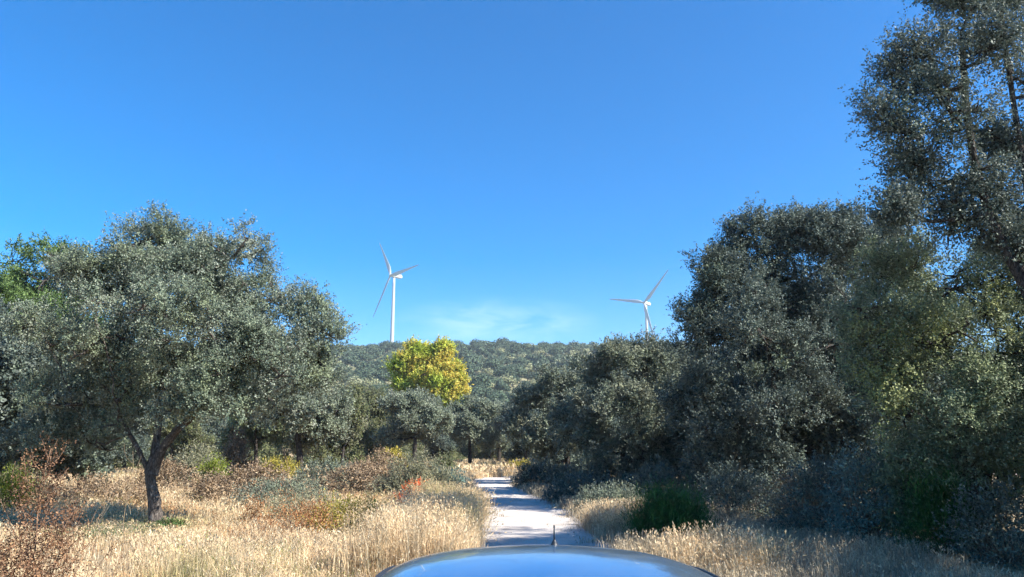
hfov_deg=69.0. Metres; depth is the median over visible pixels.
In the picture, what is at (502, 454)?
holm oak
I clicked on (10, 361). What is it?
holm oak
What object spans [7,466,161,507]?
bramble
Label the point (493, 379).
hill oak
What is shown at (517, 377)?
hill oak
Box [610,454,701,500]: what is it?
dark bush
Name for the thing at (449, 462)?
green shrub
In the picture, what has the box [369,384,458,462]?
holm oak
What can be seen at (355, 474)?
bramble
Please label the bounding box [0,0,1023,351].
sky
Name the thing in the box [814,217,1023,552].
holm oak
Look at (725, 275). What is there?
holm oak
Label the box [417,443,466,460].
scrub bush
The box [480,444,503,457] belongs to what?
holm oak
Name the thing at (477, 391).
hill oak
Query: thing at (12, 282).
green pine
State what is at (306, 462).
scrub bush
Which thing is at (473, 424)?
holm oak
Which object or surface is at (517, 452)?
holm oak
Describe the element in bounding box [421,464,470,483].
trackside bush
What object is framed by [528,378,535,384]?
hill oak
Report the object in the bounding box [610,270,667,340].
wind turbine
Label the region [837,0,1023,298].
tall oak
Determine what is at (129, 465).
scrub bush
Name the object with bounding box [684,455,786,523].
dark bush
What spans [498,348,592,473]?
holm oak
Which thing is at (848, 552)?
shaded grass
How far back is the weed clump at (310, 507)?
15.66 m
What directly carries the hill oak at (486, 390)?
on the hill at (353, 368)
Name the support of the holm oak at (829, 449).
on the ground at (1012, 570)
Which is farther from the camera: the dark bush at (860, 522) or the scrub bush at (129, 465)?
the scrub bush at (129, 465)
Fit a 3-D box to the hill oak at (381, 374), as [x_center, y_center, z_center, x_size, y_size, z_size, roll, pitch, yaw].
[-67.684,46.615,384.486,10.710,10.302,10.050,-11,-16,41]
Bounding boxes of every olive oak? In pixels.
[140,398,218,460]
[306,381,371,466]
[351,383,390,462]
[381,415,425,454]
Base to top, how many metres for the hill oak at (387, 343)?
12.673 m
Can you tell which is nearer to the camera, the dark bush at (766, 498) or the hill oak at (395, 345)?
the dark bush at (766, 498)
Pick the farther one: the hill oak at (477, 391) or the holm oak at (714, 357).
the hill oak at (477, 391)
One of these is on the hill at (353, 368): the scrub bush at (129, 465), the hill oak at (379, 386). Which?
the hill oak at (379, 386)
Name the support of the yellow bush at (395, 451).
on the ground at (1012, 570)
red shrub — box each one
[234,494,273,526]
[393,476,426,502]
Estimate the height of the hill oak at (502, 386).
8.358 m
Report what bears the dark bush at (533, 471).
on the ground at (1012, 570)
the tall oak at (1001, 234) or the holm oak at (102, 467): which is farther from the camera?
the holm oak at (102, 467)
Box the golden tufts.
[567,496,805,576]
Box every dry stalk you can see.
[88,469,115,571]
[122,445,140,573]
[325,486,334,540]
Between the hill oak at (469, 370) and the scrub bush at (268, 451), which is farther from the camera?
the hill oak at (469, 370)
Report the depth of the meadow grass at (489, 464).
54.40 m
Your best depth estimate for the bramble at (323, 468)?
31.80 m
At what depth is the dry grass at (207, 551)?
13.41 m
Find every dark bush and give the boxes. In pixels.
[508,452,555,487]
[530,448,587,471]
[538,458,589,487]
[540,464,622,503]
[567,453,660,490]
[568,475,649,513]
[589,450,676,480]
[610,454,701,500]
[666,442,750,497]
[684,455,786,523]
[745,464,846,530]
[760,445,886,539]
[811,437,921,548]
[924,471,1023,571]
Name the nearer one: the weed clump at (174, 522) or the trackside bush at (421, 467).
the weed clump at (174, 522)
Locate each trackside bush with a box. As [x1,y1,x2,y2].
[350,445,413,482]
[366,446,462,495]
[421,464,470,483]
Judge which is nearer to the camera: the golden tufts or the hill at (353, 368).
the golden tufts
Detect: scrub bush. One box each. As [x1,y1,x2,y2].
[97,452,120,468]
[112,438,168,469]
[168,445,228,470]
[236,441,293,467]
[288,450,345,468]
[338,442,379,463]
[398,445,421,461]
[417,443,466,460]
[456,441,493,459]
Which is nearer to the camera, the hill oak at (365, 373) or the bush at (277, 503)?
the bush at (277, 503)
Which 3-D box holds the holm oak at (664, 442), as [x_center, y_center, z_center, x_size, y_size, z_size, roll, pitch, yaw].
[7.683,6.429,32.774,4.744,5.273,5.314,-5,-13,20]
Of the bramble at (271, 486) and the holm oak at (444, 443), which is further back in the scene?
the holm oak at (444, 443)
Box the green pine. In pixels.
[0,227,135,379]
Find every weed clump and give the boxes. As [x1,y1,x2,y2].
[72,517,170,545]
[151,517,191,528]
[253,483,347,541]
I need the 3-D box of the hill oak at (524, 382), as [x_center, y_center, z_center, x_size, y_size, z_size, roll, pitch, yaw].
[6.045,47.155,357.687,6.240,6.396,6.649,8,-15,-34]
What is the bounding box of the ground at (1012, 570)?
[1,448,1023,576]
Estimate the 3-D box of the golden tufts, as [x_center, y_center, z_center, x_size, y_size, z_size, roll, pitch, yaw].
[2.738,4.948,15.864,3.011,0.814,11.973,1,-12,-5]
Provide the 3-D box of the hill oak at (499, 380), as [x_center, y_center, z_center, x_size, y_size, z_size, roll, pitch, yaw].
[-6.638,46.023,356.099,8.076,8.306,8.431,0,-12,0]
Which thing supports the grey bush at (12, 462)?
on the ground at (1012, 570)
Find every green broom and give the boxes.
[612,472,724,542]
[887,444,988,557]
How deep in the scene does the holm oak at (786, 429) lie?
29.34 m
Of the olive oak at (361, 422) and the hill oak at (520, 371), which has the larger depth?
the hill oak at (520, 371)
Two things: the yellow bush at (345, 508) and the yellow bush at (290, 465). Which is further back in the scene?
the yellow bush at (290, 465)
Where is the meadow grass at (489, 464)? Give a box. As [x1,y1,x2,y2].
[306,457,605,477]
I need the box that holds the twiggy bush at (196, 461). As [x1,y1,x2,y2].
[164,439,229,485]
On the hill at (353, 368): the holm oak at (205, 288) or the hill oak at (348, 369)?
the hill oak at (348, 369)
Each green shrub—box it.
[0,459,45,513]
[430,449,458,470]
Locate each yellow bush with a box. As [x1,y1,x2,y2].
[193,451,233,484]
[257,455,303,480]
[291,488,386,537]
[376,445,411,472]
[503,457,530,469]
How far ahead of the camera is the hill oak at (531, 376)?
395.98 m
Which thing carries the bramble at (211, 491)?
on the ground at (1012, 570)
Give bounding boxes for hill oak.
[334,363,351,380]
[343,374,362,388]
[345,372,363,384]
[355,367,373,379]
[360,376,382,387]
[366,367,376,372]
[371,383,388,392]
[372,370,390,380]
[378,340,391,351]
[391,340,402,349]
[461,362,473,375]
[467,373,492,387]
[469,386,484,398]
[475,384,492,396]
[485,373,497,383]
[486,392,503,401]
[487,389,506,395]
[493,365,516,377]
[494,381,510,391]
[495,337,510,344]
[495,376,505,391]
[500,374,516,385]
[506,374,520,386]
[513,365,527,381]
[519,380,529,386]
[527,371,538,379]
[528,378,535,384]
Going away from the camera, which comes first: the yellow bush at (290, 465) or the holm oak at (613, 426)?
the yellow bush at (290, 465)
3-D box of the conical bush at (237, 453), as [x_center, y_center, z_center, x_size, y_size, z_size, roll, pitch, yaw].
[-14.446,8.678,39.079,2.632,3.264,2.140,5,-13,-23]
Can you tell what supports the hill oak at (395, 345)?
on the hill at (353, 368)
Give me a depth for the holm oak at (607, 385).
30.95 m
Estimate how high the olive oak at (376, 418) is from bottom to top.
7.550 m
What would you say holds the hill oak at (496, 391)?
on the hill at (353, 368)
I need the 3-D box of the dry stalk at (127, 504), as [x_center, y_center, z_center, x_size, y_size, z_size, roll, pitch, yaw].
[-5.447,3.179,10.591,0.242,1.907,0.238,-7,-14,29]
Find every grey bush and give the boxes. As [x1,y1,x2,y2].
[0,449,51,496]
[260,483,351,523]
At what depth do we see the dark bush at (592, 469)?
29.80 m
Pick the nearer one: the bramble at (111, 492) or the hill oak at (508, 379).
the bramble at (111, 492)
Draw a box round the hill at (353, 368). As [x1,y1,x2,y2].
[168,351,1022,447]
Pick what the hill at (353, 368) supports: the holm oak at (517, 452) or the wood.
the wood
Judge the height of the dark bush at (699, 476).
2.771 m
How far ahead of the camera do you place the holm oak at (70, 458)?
26.82 m
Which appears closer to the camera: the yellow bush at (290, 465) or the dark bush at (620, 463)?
the yellow bush at (290, 465)
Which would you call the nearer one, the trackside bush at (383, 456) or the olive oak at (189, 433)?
the trackside bush at (383, 456)
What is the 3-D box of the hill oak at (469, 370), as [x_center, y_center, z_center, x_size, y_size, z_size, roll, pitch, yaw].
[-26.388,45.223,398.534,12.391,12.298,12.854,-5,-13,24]
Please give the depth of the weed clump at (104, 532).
14.69 m
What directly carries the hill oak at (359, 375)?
on the hill at (353, 368)
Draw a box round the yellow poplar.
[381,334,473,450]
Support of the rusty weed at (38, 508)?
on the ground at (1012, 570)
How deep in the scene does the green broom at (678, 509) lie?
14.74 m
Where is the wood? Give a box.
[140,338,1022,449]
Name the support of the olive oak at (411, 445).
on the ground at (1012, 570)
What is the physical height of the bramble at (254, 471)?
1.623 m
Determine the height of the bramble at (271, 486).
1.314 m
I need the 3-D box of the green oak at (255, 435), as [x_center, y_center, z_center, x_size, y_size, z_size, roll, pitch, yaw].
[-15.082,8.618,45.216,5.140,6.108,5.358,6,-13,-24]
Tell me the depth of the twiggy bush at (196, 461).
34.88 m
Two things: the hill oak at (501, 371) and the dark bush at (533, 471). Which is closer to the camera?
the dark bush at (533, 471)
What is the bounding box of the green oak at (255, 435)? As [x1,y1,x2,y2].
[215,389,293,472]
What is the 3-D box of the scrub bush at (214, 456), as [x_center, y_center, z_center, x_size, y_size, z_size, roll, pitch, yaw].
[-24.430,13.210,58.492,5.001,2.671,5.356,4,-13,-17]
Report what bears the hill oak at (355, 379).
on the hill at (353, 368)
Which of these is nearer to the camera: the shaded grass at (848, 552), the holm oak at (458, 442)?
the shaded grass at (848, 552)
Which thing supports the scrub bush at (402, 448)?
on the ground at (1012, 570)
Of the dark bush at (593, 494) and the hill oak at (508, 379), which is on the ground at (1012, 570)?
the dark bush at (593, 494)
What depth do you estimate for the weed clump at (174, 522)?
16.60 m
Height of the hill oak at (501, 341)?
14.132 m
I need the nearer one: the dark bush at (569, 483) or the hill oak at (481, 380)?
the dark bush at (569, 483)
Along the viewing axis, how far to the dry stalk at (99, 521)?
11.01 m
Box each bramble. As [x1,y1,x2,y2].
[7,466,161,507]
[123,456,205,493]
[176,467,261,505]
[213,457,305,498]
[220,471,338,507]
[294,451,353,487]
[313,457,401,494]
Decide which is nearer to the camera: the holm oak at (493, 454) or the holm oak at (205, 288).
the holm oak at (205, 288)
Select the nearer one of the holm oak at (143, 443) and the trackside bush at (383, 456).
the trackside bush at (383, 456)
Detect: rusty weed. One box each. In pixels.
[0,430,96,576]
[0,517,68,576]
[4,496,123,576]
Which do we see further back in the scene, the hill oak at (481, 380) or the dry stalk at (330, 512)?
the hill oak at (481, 380)
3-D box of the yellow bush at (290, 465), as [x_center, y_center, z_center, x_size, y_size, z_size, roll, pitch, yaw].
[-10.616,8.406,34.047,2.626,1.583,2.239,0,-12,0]
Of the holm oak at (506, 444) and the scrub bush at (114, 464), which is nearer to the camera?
the scrub bush at (114, 464)
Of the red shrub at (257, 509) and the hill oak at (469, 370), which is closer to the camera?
the red shrub at (257, 509)
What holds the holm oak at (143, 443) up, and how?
on the ground at (1012, 570)
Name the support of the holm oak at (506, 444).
on the ground at (1012, 570)
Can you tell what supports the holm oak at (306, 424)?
on the ground at (1012, 570)
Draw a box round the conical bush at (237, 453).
[216,423,259,478]
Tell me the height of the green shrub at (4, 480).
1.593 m
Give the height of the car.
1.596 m
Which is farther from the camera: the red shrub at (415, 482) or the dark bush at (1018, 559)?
the red shrub at (415, 482)
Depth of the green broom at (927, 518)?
12.95 m
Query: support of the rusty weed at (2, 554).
on the ground at (1012, 570)
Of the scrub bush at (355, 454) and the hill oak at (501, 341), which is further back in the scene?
the hill oak at (501, 341)
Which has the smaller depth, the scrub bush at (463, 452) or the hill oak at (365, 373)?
the scrub bush at (463, 452)
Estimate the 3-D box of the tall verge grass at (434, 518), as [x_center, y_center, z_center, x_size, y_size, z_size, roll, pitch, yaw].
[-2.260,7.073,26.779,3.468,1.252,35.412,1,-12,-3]
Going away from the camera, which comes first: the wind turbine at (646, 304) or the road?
the road
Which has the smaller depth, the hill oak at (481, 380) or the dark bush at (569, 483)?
the dark bush at (569, 483)
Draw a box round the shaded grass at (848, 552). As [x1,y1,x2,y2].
[503,471,1022,576]
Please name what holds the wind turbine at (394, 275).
on the hill at (353, 368)
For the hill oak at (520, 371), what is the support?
on the hill at (353, 368)
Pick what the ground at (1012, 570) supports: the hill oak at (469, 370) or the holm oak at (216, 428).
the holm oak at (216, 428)
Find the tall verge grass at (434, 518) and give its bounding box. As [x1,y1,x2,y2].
[314,470,510,576]
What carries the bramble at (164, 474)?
on the ground at (1012, 570)
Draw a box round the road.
[474,476,613,547]
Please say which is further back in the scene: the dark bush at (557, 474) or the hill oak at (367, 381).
the hill oak at (367, 381)
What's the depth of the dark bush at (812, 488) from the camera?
15.72 m
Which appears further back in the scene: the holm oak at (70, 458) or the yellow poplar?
the yellow poplar
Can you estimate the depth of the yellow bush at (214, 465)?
32.96 m
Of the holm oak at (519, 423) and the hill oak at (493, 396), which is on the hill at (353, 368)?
the hill oak at (493, 396)
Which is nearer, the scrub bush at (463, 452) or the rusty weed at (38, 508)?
the rusty weed at (38, 508)
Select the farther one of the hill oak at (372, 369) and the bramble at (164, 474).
the hill oak at (372, 369)
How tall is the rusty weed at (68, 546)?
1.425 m
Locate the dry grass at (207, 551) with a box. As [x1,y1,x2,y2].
[0,465,511,576]
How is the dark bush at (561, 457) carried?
on the ground at (1012, 570)
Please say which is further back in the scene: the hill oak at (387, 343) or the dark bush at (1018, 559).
the hill oak at (387, 343)
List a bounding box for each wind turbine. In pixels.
[373,243,418,341]
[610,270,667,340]
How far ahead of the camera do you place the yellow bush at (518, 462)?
55.19 m
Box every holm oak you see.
[0,199,366,525]
[0,294,91,456]
[0,326,116,484]
[0,332,172,492]
[105,420,150,468]
[196,397,253,455]
[245,363,356,478]
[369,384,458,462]
[418,423,456,459]
[439,393,507,463]
[447,432,467,448]
[480,398,531,462]
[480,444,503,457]
[489,395,539,461]
[493,441,523,458]
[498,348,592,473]
[544,325,709,486]
[562,412,624,463]
[606,390,664,448]
[630,389,694,486]
[650,191,921,514]
[659,345,727,424]
[682,271,860,491]
[784,315,967,482]
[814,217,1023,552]
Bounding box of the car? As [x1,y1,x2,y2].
[375,525,718,576]
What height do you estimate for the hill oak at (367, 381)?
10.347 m
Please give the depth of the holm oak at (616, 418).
53.96 m

